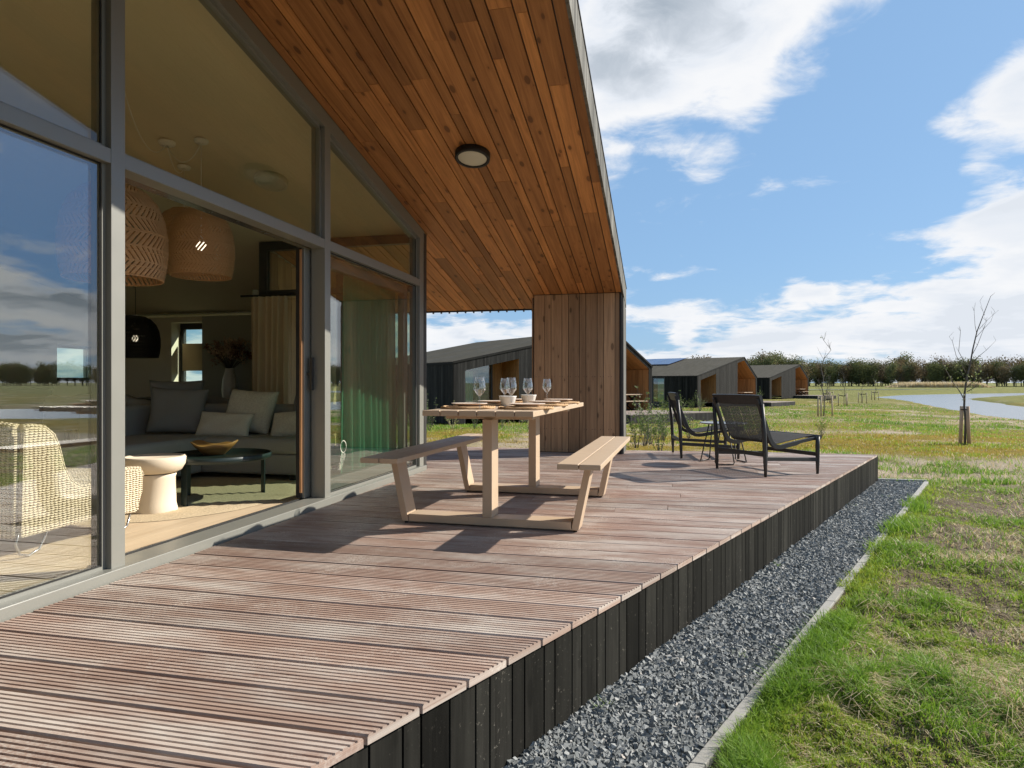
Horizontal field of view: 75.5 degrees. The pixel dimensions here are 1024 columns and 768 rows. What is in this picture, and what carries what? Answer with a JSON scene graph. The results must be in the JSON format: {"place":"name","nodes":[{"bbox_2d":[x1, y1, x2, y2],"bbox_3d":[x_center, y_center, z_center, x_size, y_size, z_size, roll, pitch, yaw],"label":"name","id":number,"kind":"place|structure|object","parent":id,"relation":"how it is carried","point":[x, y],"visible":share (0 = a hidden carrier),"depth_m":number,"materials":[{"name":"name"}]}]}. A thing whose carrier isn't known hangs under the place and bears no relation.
{"place":"outdoors","nodes":[
{"label":"outdoors","id":0,"kind":"place"},
{"bbox_2d":[203,336,251,398],"bbox_3d":[-4.377,-0.228,10.236,0.756,1.061,0.831,0,0,-23],"label":"vase of dried flowers","id":1,"kind":"object","parent":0,"point":[228,352],"visible":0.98,"depth_m":10.20,"materials":[{"name":"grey plant"}]},
{"bbox_2d":[57,0,1023,382],"label":"sky","id":2,"kind":"structure","parent":0,"point":[784,176],"materials":[{"name":"blue"}]},
{"bbox_2d":[396,383,1023,767],"bbox_3d":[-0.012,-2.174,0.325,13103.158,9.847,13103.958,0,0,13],"label":"ground","id":3,"kind":"structure","parent":0,"point":[1017,400],"depth_m":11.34,"materials":[{"name":"plant"}]},
{"bbox_2d":[0,0,626,622],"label":"glass fronted lodge","id":4,"kind":"structure","parent":3,"relation":"on","point":[356,122],"depth_m":5.36,"materials":[{"name":"brown wood"}]},
{"bbox_2d":[0,386,53,423],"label":"kitchen counter","id":5,"kind":"object","parent":4,"relation":"on","point":[21,404],"visible":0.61,"depth_m":8.79,"materials":[{"name":"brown wood"}]},
{"bbox_2d":[0,390,51,423],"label":"cabinet door","id":6,"kind":"structure","parent":5,"relation":"in","point":[16,406],"depth_m":8.79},
{"bbox_2d":[42,394,90,440],"bbox_3d":[-5.744,0.524,8.539,0.535,0.803,0.550,0,0,8],"label":"dining chair","id":7,"kind":"object","parent":4,"relation":"on","point":[77,397],"visible":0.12,"depth_m":8.41,"materials":[{"name":"grey fabric"}]},
{"bbox_2d":[45,395,90,440],"bbox_3d":[-5.123,0.524,7.717,0.550,0.803,0.535,0,0,18],"label":"dining chair","id":8,"kind":"object","parent":4,"relation":"on","point":[61,413],"visible":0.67,"depth_m":7.48,"materials":[{"name":"grey fabric"}]},
{"bbox_2d":[0,421,143,556],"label":"woven armchair","id":9,"kind":"object","parent":4,"relation":"on","point":[43,488],"visible":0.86,"depth_m":3.57,"materials":[{"name":"wicker"}]},
{"bbox_2d":[57,344,90,380],"bbox_3d":[-6.963,-0.330,10.422,0.080,0.560,0.750,0,0,13],"label":"window","id":10,"kind":"structure","parent":4,"relation":"in","point":[88,348],"depth_m":10.58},
{"bbox_2d":[55,181,168,285],"bbox_3d":[-2.771,-1.534,4.605,0.677,1.618,0.677,0,0,-22],"label":"pendant lamp","id":11,"kind":"object","parent":4,"relation":"hanging from","point":[70,215],"visible":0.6,"depth_m":4.43,"materials":[{"name":"wicker"}]},
{"bbox_2d":[125,281,160,357],"bbox_3d":[-5.062,-0.961,8.892,0.607,1.212,0.607,0,0,-36],"label":"pendant lamp","id":12,"kind":"object","parent":4,"relation":"hanging from","point":[148,345],"visible":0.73,"depth_m":8.73,"materials":[{"name":"black metal"}]},
{"bbox_2d":[125,94,200,172],"bbox_3d":[-2.797,-2.104,5.420,0.374,0.430,1.594,0,0,-15],"label":"power rose","id":13,"kind":"object","parent":4,"relation":"hanging from","point":[167,143],"visible":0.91,"depth_m":5.72,"materials":[{"name":"white ceramic"}]},
{"bbox_2d":[69,477,295,525],"bbox_3d":[-2.859,0.915,5.411,2.059,0.010,2.239,0,0,13],"label":"round rug","id":14,"kind":"object","parent":4,"relation":"on","point":[211,495],"visible":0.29,"depth_m":5.38,"materials":[{"name":"carpet"}]},
{"bbox_2d":[125,453,185,513],"bbox_3d":[-2.592,0.722,4.799,0.412,0.402,0.412,0,0,13],"label":"side stool","id":15,"kind":"object","parent":14,"relation":"on","point":[158,494],"visible":0.82,"depth_m":4.69,"materials":[{"name":"beige ceramic"}]},
{"bbox_2d":[173,448,271,506],"bbox_3d":[-2.352,0.738,5.298,0.784,0.370,0.847,0,0,13],"label":"coffee table","id":16,"kind":"object","parent":14,"relation":"on","point":[230,456],"visible":0.7,"depth_m":5.21,"materials":[{"name":"black paint"}]},
{"bbox_2d":[190,439,237,454],"bbox_3d":[-2.442,0.518,5.421,0.384,0.123,0.313,0,0,13],"label":"wooden bowl","id":17,"kind":"object","parent":16,"relation":"on","point":[208,448],"visible":1,"depth_m":5.34,"materials":[{"name":"brown wood"}]},
{"bbox_2d":[152,164,215,275],"bbox_3d":[-3.061,-1.539,6.173,0.543,0.987,0.543,0,0,-8],"label":"pendant lamp","id":18,"kind":"object","parent":4,"relation":"hanging from","point":[169,215],"visible":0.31,"depth_m":6.03,"materials":[{"name":"wicker"}]},
{"bbox_2d":[180,323,201,381],"bbox_3d":[-5.264,-0.030,11.009,0.580,1.960,0.090,0,0,13],"label":"window","id":19,"kind":"structure","parent":4,"relation":"in","point":[190,354],"depth_m":10.99,"materials":[{"name":"black metal"}]},
{"bbox_2d":[59,403,341,479],"bbox_3d":[-3.161,0.573,6.381,2.250,0.700,2.300,0,0,13],"label":"corner sofa","id":20,"kind":"object","parent":4,"relation":"on","point":[281,460],"visible":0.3,"depth_m":6.41,"materials":[{"name":"grey fabric"}]},
{"bbox_2d":[125,394,150,404],"bbox_3d":[-4.354,0.524,7.950,0.535,0.803,0.550,0,0,-27],"label":"cushion","id":21,"kind":"object","parent":20,"relation":"on","point":[130,400],"visible":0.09,"depth_m":7.70,"materials":[{"name":"grey fabric"}]},
{"bbox_2d":[149,380,203,400],"bbox_3d":[-3.706,0.210,7.320,0.550,0.520,0.203,0,-11,-27],"label":"cushion","id":22,"kind":"object","parent":20,"relation":"on","point":[191,385],"visible":0.21,"depth_m":7.30,"materials":[{"name":"grey fabric"}]},
{"bbox_2d":[145,387,208,432],"bbox_3d":[-3.521,0.280,6.969,0.560,0.500,0.224,3,-19,-15],"label":"cushion","id":23,"kind":"object","parent":20,"relation":"on","point":[174,410],"visible":0.94,"depth_m":6.89,"materials":[{"name":"grey fabric"}]},
{"bbox_2d":[206,395,228,403],"bbox_3d":[-3.992,0.524,8.847,0.535,0.803,0.550,0,0,18],"label":"cushion","id":24,"kind":"object","parent":20,"relation":"on","point":[215,400],"visible":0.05,"depth_m":9.05,"materials":[{"name":"grey fabric"}]},
{"bbox_2d":[195,411,254,435],"bbox_3d":[-2.948,0.420,6.783,0.620,0.280,0.182,2,-24,11],"label":"lumbar cushion","id":25,"kind":"object","parent":20,"relation":"on","point":[223,424],"visible":0.91,"depth_m":6.72,"materials":[{"name":"beige fabric"}]},
{"bbox_2d":[226,389,279,434],"bbox_3d":[-2.774,0.290,6.999,0.600,0.480,0.223,3,-19,17],"label":"cushion","id":26,"kind":"object","parent":20,"relation":"on","point":[261,405],"visible":0.73,"depth_m":6.91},
{"bbox_2d":[270,411,295,435],"bbox_3d":[-2.207,0.410,6.702,0.540,0.300,0.192,-6,-25,17],"label":"lumbar cushion","id":27,"kind":"object","parent":20,"relation":"on","point":[284,423],"visible":0.43,"depth_m":6.64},
{"bbox_2d":[293,391,334,418],"bbox_3d":[-2.094,0.290,6.921,0.500,0.440,0.203,0,-14,21],"label":"cushion","id":28,"kind":"object","parent":20,"relation":"on","point":[331,400],"visible":0.1,"depth_m":6.87,"materials":[{"name":"grey fabric"}]},
{"bbox_2d":[167,137,234,280],"bbox_3d":[-2.685,-1.518,5.715,0.543,1.184,0.543,0,0,-6],"label":"pendant lamp","id":29,"kind":"object","parent":4,"relation":"hanging from","point":[182,223],"visible":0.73,"depth_m":5.54,"materials":[{"name":"wicker"}]},
{"bbox_2d":[254,170,287,191],"bbox_3d":[-2.305,-1.936,6.328,0.310,0.062,0.310,0,-12,13],"label":"ceiling light","id":30,"kind":"object","parent":4,"relation":"attached to","point":[270,180],"visible":1,"depth_m":6.27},
{"bbox_2d":[240,292,342,296],"bbox_3d":[-2.219,-1.025,7.505,1.950,0.024,0.024,0,0,13],"label":"curtain rail","id":31,"kind":"object","parent":4,"relation":"attached to","point":[291,294],"visible":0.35,"depth_m":7.61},
{"bbox_2d":[251,296,287,403],"bbox_3d":[-2.808,-0.048,7.639,0.481,1.925,0.154,0,0,13],"label":"curtain","id":32,"kind":"object","parent":31,"relation":"hanging from","point":[269,322],"visible":0.63,"depth_m":7.62,"materials":[{"name":"beige fabric"}]},
{"bbox_2d":[341,275,395,473],"bbox_3d":[-1.437,-0.058,6.778,0.124,1.945,1.140,0,0,13],"label":"curtain","id":33,"kind":"object","parent":31,"relation":"hanging from","point":[368,421],"visible":0.91,"depth_m":6.66,"materials":[{"name":"fabric"}]},
{"bbox_2d":[259,233,426,465],"bbox_3d":[-1.974,-0.353,7.628,2.070,2.646,0.110,0,0,13],"label":"corner window frame","id":34,"kind":"structure","parent":4,"relation":"in","point":[265,248],"depth_m":7.58,"materials":[{"name":"metal"}]},
{"bbox_2d":[296,247,406,497],"bbox_3d":[-1.399,-0.088,6.197,0.115,1.969,2.132,0,0,13],"label":"sliding door","id":35,"kind":"structure","parent":4,"relation":"in","point":[304,361],"depth_m":5.25,"materials":[{"name":"grey metal"}]},
{"bbox_2d":[455,144,489,167],"bbox_3d":[-0.342,-1.966,5.723,0.304,0.062,0.304,0,-12,13],"label":"ceiling light","id":36,"kind":"object","parent":4,"relation":"attached to","point":[472,156],"visible":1,"depth_m":5.67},
{"bbox_2d":[427,397,437,430],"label":"young shrub","id":37,"kind":"object","parent":3,"relation":"on","point":[429,425],"visible":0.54,"depth_m":21.98,"materials":[{"name":"green plant"}]},
{"bbox_2d":[0,445,877,767],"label":"terrace deck","id":38,"kind":"structure","parent":3,"relation":"on","point":[370,629],"depth_m":2.74,"materials":[{"name":"brown wood"}]},
{"bbox_2d":[360,402,629,531],"bbox_3d":[0.045,0.559,5.177,1.565,0.780,2.200,0,0,15],"label":"picnic table","id":39,"kind":"object","parent":38,"relation":"on","point":[599,453],"visible":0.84,"depth_m":4.47,"materials":[{"name":"pale wood"}]},
{"bbox_2d":[440,405,495,408],"bbox_3d":[-0.304,0.161,4.591,0.383,0.020,0.383,0,0,13],"label":"placemat","id":40,"kind":"object","parent":39,"relation":"on","point":[467,407],"visible":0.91,"depth_m":4.47,"materials":[{"name":"wicker"}]},
{"bbox_2d":[452,402,486,405],"bbox_3d":[-0.297,0.142,4.620,0.253,0.020,0.253,0,0,13],"label":"dinner plate","id":41,"kind":"object","parent":40,"relation":"on","point":[469,404],"visible":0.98,"depth_m":4.54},
{"bbox_2d":[499,396,516,405],"bbox_3d":[-0.032,0.130,5.072,0.137,0.076,0.137,0,0,13],"label":"serving bowl","id":42,"kind":"object","parent":39,"relation":"on","point":[505,400],"visible":0.96,"depth_m":5.02,"materials":[{"name":"white ceramic"}]},
{"bbox_2d":[498,405,553,409],"bbox_3d":[0.095,0.161,4.497,0.383,0.020,0.383,0,0,40],"label":"placemat","id":43,"kind":"object","parent":39,"relation":"on","point":[513,407],"visible":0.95,"depth_m":4.35,"materials":[{"name":"wicker"}]},
{"bbox_2d":[509,403,544,406],"bbox_3d":[0.102,0.142,4.527,0.253,0.020,0.253,0,0,40],"label":"dinner plate","id":44,"kind":"object","parent":43,"relation":"on","point":[526,404],"visible":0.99,"depth_m":4.46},
{"bbox_2d":[521,395,535,402],"bbox_3d":[0.142,0.130,5.637,0.137,0.076,0.137,0,0,13],"label":"serving bowl","id":45,"kind":"object","parent":39,"relation":"on","point":[526,398],"visible":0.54,"depth_m":5.59,"materials":[{"name":"white ceramic"}]},
{"bbox_2d":[540,403,567,406],"bbox_3d":[0.246,0.161,5.140,0.383,0.020,0.383,0,0,4],"label":"placemat","id":46,"kind":"object","parent":39,"relation":"on","point":[559,404],"visible":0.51,"depth_m":4.98,"materials":[{"name":"wicker"}]},
{"bbox_2d":[529,401,559,403],"bbox_3d":[0.253,0.142,5.169,0.253,0.020,0.253,0,0,4],"label":"dinner plate","id":47,"kind":"object","parent":46,"relation":"on","point":[548,402],"visible":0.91,"depth_m":5.07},
{"bbox_2d":[667,392,741,458],"bbox_3d":[2.542,0.528,8.781,0.863,0.843,0.788,0,0,6],"label":"lounge chair","id":48,"kind":"object","parent":38,"relation":"on","point":[679,416],"visible":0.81,"depth_m":8.49,"materials":[{"name":"metal"}]},
{"bbox_2d":[700,421,746,464],"bbox_3d":[2.551,0.704,7.969,0.553,0.486,0.548,0,0,-15],"label":"round side table","id":49,"kind":"object","parent":38,"relation":"on","point":[709,423],"visible":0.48,"depth_m":8.05,"materials":[{"name":"grey metal"}]},
{"bbox_2d":[712,394,821,476],"bbox_3d":[2.762,0.528,7.214,0.863,0.843,0.788,0,0,-22],"label":"lounge chair","id":50,"kind":"object","parent":38,"relation":"on","point":[765,435],"visible":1,"depth_m":7.07,"materials":[{"name":"metal"}]},
{"bbox_2d":[505,419,524,440],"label":"young shrub","id":51,"kind":"object","parent":3,"relation":"on","point":[515,429],"visible":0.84,"depth_m":16.51,"materials":[{"name":"green plant"}]},
{"bbox_2d":[395,337,652,423],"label":"timber lodge","id":52,"kind":"structure","parent":3,"relation":"on","point":[453,372],"depth_m":27.90,"materials":[{"name":"wood"}]},
{"bbox_2d":[465,364,492,401],"bbox_3d":[-1.688,0.162,27.464,1.958,2.155,0.205,0,0,-34],"label":"window","id":53,"kind":"structure","parent":52,"relation":"in","point":[468,374],"depth_m":27.54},
{"bbox_2d":[626,392,656,447],"bbox_3d":[2.751,0.791,14.608,0.835,1.264,0.742,0,0,7],"label":"young shrub","id":54,"kind":"object","parent":3,"relation":"on","point":[634,430],"visible":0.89,"depth_m":14.55,"materials":[{"name":"green plant"}]},
{"bbox_2d":[632,398,664,443],"bbox_3d":[3.356,0.892,15.995,0.667,1.137,0.751,0,0,36],"label":"young shrub","id":55,"kind":"object","parent":3,"relation":"on","point":[651,440],"visible":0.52,"depth_m":15.97,"materials":[{"name":"green plant"}]},
{"bbox_2d":[631,386,668,445],"bbox_3d":[3.042,0.729,15.197,0.816,1.390,0.918,0,0,-24],"label":"young shrub","id":56,"kind":"object","parent":3,"relation":"on","point":[645,441],"visible":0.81,"depth_m":15.19,"materials":[{"name":"green plant"}]},
{"bbox_2d":[646,393,669,436],"bbox_3d":[4.207,0.865,18.395,0.742,1.264,0.835,0,0,35],"label":"young shrub","id":57,"kind":"object","parent":3,"relation":"on","point":[659,412],"visible":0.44,"depth_m":18.34,"materials":[{"name":"green plant"}]},
{"bbox_2d":[643,405,680,450],"bbox_3d":[2.951,0.837,13.207,0.751,1.137,0.667,0,0,5],"label":"young shrub","id":58,"kind":"object","parent":3,"relation":"on","point":[658,435],"visible":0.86,"depth_m":13.16,"materials":[{"name":"green plant"}]},
{"bbox_2d":[652,397,675,440],"bbox_3d":[3.843,0.902,16.997,0.667,1.137,0.751,0,0,-25],"label":"young shrub","id":59,"kind":"object","parent":3,"relation":"on","point":[662,423],"visible":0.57,"depth_m":17.00,"materials":[{"name":"green plant"}]},
{"bbox_2d":[626,410,712,423],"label":"lodge deck","id":60,"kind":"structure","parent":3,"relation":"on","point":[699,415],"depth_m":28.77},
{"bbox_2d":[626,394,641,409],"bbox_3d":[5.283,0.858,31.294,1.700,0.760,1.520,0,0,-34],"label":"wooden table","id":61,"kind":"object","parent":60,"relation":"on","point":[631,400],"visible":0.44,"depth_m":31.41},
{"bbox_2d":[682,402,703,437],"bbox_3d":[4.794,0.985,17.997,0.593,1.011,0.668,0,0,-26],"label":"young shrub","id":62,"kind":"object","parent":3,"relation":"on","point":[690,422],"visible":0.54,"depth_m":18.03,"materials":[{"name":"green plant"}]},
{"bbox_2d":[646,357,756,407],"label":"timber lodge","id":63,"kind":"structure","parent":3,"relation":"on","point":[706,378],"depth_m":53.16,"materials":[{"name":"wood"}]},
{"bbox_2d":[652,377,664,402],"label":"side door","id":64,"kind":"structure","parent":63,"relation":"in","point":[661,381],"depth_m":52.36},
{"bbox_2d":[737,401,794,406],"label":"lodge deck","id":65,"kind":"structure","parent":3,"relation":"on","point":[775,403],"depth_m":54.19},
{"bbox_2d":[756,353,778,364],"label":"woodland tree","id":66,"kind":"object","parent":3,"relation":"on","point":[768,362],"visible":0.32,"depth_m":224.37,"materials":[{"name":"green plant"}]},
{"bbox_2d":[750,364,808,398],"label":"timber lodge","id":67,"kind":"structure","parent":3,"relation":"on","point":[785,381],"depth_m":78.45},
{"bbox_2d":[785,354,807,370],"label":"woodland tree","id":68,"kind":"object","parent":3,"relation":"on","point":[797,361],"visible":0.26,"depth_m":224.92,"materials":[{"name":"green plant"}]},
{"bbox_2d":[686,478,927,767],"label":"concrete edging","id":69,"kind":"object","parent":3,"relation":"on","point":[699,760],"visible":0.38,"depth_m":2.86,"materials":[{"name":"concrete"}]},
{"bbox_2d":[804,359,815,383],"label":"woodland tree","id":70,"kind":"object","parent":3,"relation":"on","point":[809,372],"visible":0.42,"depth_m":240.71,"materials":[{"name":"green plant"}]},
{"bbox_2d":[794,395,835,398],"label":"lodge deck","id":71,"kind":"structure","parent":3,"relation":"on","point":[805,396],"depth_m":78.79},
{"bbox_2d":[812,335,830,415],"bbox_3d":[16.418,-0.540,35.111,0.954,4.483,0.836,0,0,27],"label":"young tree","id":72,"kind":"object","parent":3,"relation":"on","point":[823,376],"visible":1,"depth_m":34.97,"materials":[{"name":"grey plant"}]},
{"bbox_2d":[812,360,831,381],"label":"woodland tree","id":73,"kind":"object","parent":3,"relation":"on","point":[820,372],"visible":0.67,"depth_m":238.01,"materials":[{"name":"green plant"}]},
{"bbox_2d":[815,411,833,436],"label":"young shrub","id":74,"kind":"object","parent":3,"relation":"on","point":[821,431],"visible":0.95,"depth_m":18.99,"materials":[{"name":"green plant"}]},
{"bbox_2d":[817,396,832,415],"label":"tree stakes","id":75,"kind":"object","parent":3,"relation":"on","point":[821,399],"visible":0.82,"depth_m":34.89,"materials":[{"name":"brown wood"}]},
{"bbox_2d":[821,364,839,385],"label":"woodland tree","id":76,"kind":"object","parent":3,"relation":"on","point":[829,370],"visible":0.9,"depth_m":234.27,"materials":[{"name":"green plant"}]},
{"bbox_2d":[825,361,843,385],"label":"woodland tree","id":77,"kind":"object","parent":3,"relation":"on","point":[835,365],"visible":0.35,"depth_m":237.86,"materials":[{"name":"green plant"}]},
{"bbox_2d":[838,366,849,385],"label":"woodland tree","id":78,"kind":"object","parent":3,"relation":"on","point":[841,372],"visible":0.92,"depth_m":232.75,"materials":[{"name":"green plant"}]},
{"bbox_2d":[847,366,859,385],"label":"woodland tree","id":79,"kind":"object","parent":3,"relation":"on","point":[850,374],"visible":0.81,"depth_m":234.41,"materials":[{"name":"green plant"}]},
{"bbox_2d":[849,359,867,385],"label":"woodland tree","id":80,"kind":"object","parent":3,"relation":"on","point":[858,374],"visible":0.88,"depth_m":232.10,"materials":[{"name":"green plant"}]},
{"bbox_2d":[861,361,874,385],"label":"woodland tree","id":81,"kind":"object","parent":3,"relation":"on","point":[867,367],"visible":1,"depth_m":228.28,"materials":[{"name":"green plant"}]},
{"bbox_2d":[869,363,881,383],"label":"woodland tree","id":82,"kind":"object","parent":3,"relation":"on","point":[875,369],"visible":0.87,"depth_m":228.32,"materials":[{"name":"green plant"}]},
{"bbox_2d":[872,360,889,385],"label":"woodland tree","id":83,"kind":"object","parent":3,"relation":"on","point":[880,372],"visible":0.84,"depth_m":229.01,"materials":[{"name":"green plant"}]},
{"bbox_2d":[881,360,899,384],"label":"woodland tree","id":84,"kind":"object","parent":3,"relation":"on","point":[889,373],"visible":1,"depth_m":225.30,"materials":[{"name":"green plant"}]},
{"bbox_2d":[894,366,907,381],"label":"woodland tree","id":85,"kind":"object","parent":3,"relation":"on","point":[900,374],"visible":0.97,"depth_m":223.22,"materials":[{"name":"green plant"}]},
{"bbox_2d":[895,351,913,381],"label":"woodland tree","id":86,"kind":"object","parent":3,"relation":"on","point":[907,356],"visible":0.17,"depth_m":260.83,"materials":[{"name":"green plant"}]},
{"bbox_2d":[902,361,917,381],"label":"woodland tree","id":87,"kind":"object","parent":3,"relation":"on","point":[907,372],"visible":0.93,"depth_m":223.97,"materials":[{"name":"green plant"}]},
{"bbox_2d":[906,360,926,381],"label":"woodland tree","id":88,"kind":"object","parent":3,"relation":"on","point":[914,372],"visible":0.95,"depth_m":222.79,"materials":[{"name":"green plant"}]},
{"bbox_2d":[917,367,927,382],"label":"woodland tree","id":89,"kind":"object","parent":3,"relation":"on","point":[923,375],"visible":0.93,"depth_m":223.30,"materials":[{"name":"green plant"}]},
{"bbox_2d":[917,357,932,381],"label":"woodland tree","id":90,"kind":"object","parent":3,"relation":"on","point":[924,363],"visible":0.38,"depth_m":229.46,"materials":[{"name":"green plant"}]},
{"bbox_2d":[923,363,945,382],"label":"woodland tree","id":91,"kind":"object","parent":3,"relation":"on","point":[932,376],"visible":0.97,"depth_m":219.42,"materials":[{"name":"green plant"}]},
{"bbox_2d":[928,360,949,381],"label":"woodland tree","id":92,"kind":"object","parent":3,"relation":"on","point":[942,372],"visible":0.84,"depth_m":219.38,"materials":[{"name":"green plant"}]},
{"bbox_2d":[885,381,995,387],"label":"reed bed","id":93,"kind":"object","parent":3,"relation":"on","point":[925,384],"visible":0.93,"depth_m":191.29,"materials":[{"name":"beige plant"}]},
{"bbox_2d":[939,358,957,381],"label":"woodland tree","id":94,"kind":"object","parent":3,"relation":"on","point":[949,366],"visible":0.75,"depth_m":218.97,"materials":[{"name":"green plant"}]},
{"bbox_2d":[943,362,963,381],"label":"woodland tree","id":95,"kind":"object","parent":3,"relation":"on","point":[953,374],"visible":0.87,"depth_m":217.46,"materials":[{"name":"green plant"}]},
{"bbox_2d":[958,406,970,444],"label":"tree stakes","id":96,"kind":"object","parent":3,"relation":"on","point":[968,431],"visible":0.95,"depth_m":16.45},
{"bbox_2d":[941,295,995,443],"bbox_3d":[11.400,-0.380,16.513,1.462,3.832,0.269,0,0,0],"label":"young tree","id":97,"kind":"object","parent":3,"relation":"on","point":[965,389],"visible":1,"depth_m":16.50,"materials":[{"name":"brown plant"}]},
{"bbox_2d":[963,361,978,381],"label":"woodland tree","id":98,"kind":"object","parent":3,"relation":"on","point":[970,372],"visible":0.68,"depth_m":217.30,"materials":[{"name":"green plant"}]},
{"bbox_2d":[967,356,983,381],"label":"woodland tree","id":99,"kind":"object","parent":3,"relation":"on","point":[976,360],"visible":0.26,"depth_m":219.79,"materials":[{"name":"green plant"}]},
{"bbox_2d":[973,365,989,382],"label":"woodland tree","id":100,"kind":"object","parent":3,"relation":"on","point":[980,372],"visible":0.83,"depth_m":212.31,"materials":[{"name":"green plant"}]},
{"bbox_2d":[981,362,995,385],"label":"woodland tree","id":101,"kind":"object","parent":3,"relation":"on","point":[986,370],"visible":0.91,"depth_m":212.72,"materials":[{"name":"green plant"}]},
{"bbox_2d":[986,358,1004,385],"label":"woodland tree","id":102,"kind":"object","parent":3,"relation":"on","point":[997,364],"visible":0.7,"depth_m":214.23,"materials":[{"name":"green plant"}]},
{"bbox_2d":[994,363,1013,386],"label":"woodland tree","id":103,"kind":"object","parent":3,"relation":"on","point":[1003,369],"visible":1,"depth_m":209.60,"materials":[{"name":"green plant"}]},
{"bbox_2d":[1009,363,1020,386],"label":"woodland tree","id":104,"kind":"object","parent":3,"relation":"on","point":[1014,373],"visible":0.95,"depth_m":209.66,"materials":[{"name":"green plant"}]},
{"bbox_2d":[1014,362,1023,386],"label":"woodland tree","id":105,"kind":"object","parent":3,"relation":"on","point":[1022,372],"visible":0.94,"depth_m":209.27,"materials":[{"name":"green plant"}]},
{"bbox_2d":[503,479,922,767],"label":"gravel","id":106,"kind":"structure","parent":0,"point":[676,699],"depth_m":3.13,"materials":[{"name":"gravel"}]},
{"bbox_2d":[809,389,943,389],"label":"ditch water","id":107,"kind":"structure","parent":0,"point":[878,389],"depth_m":155.13,"materials":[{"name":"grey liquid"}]},
{"bbox_2d":[879,393,1023,419],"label":"pond water","id":108,"kind":"structure","parent":0,"point":[951,401],"depth_m":66.14,"materials":[{"name":"blue liquid"}]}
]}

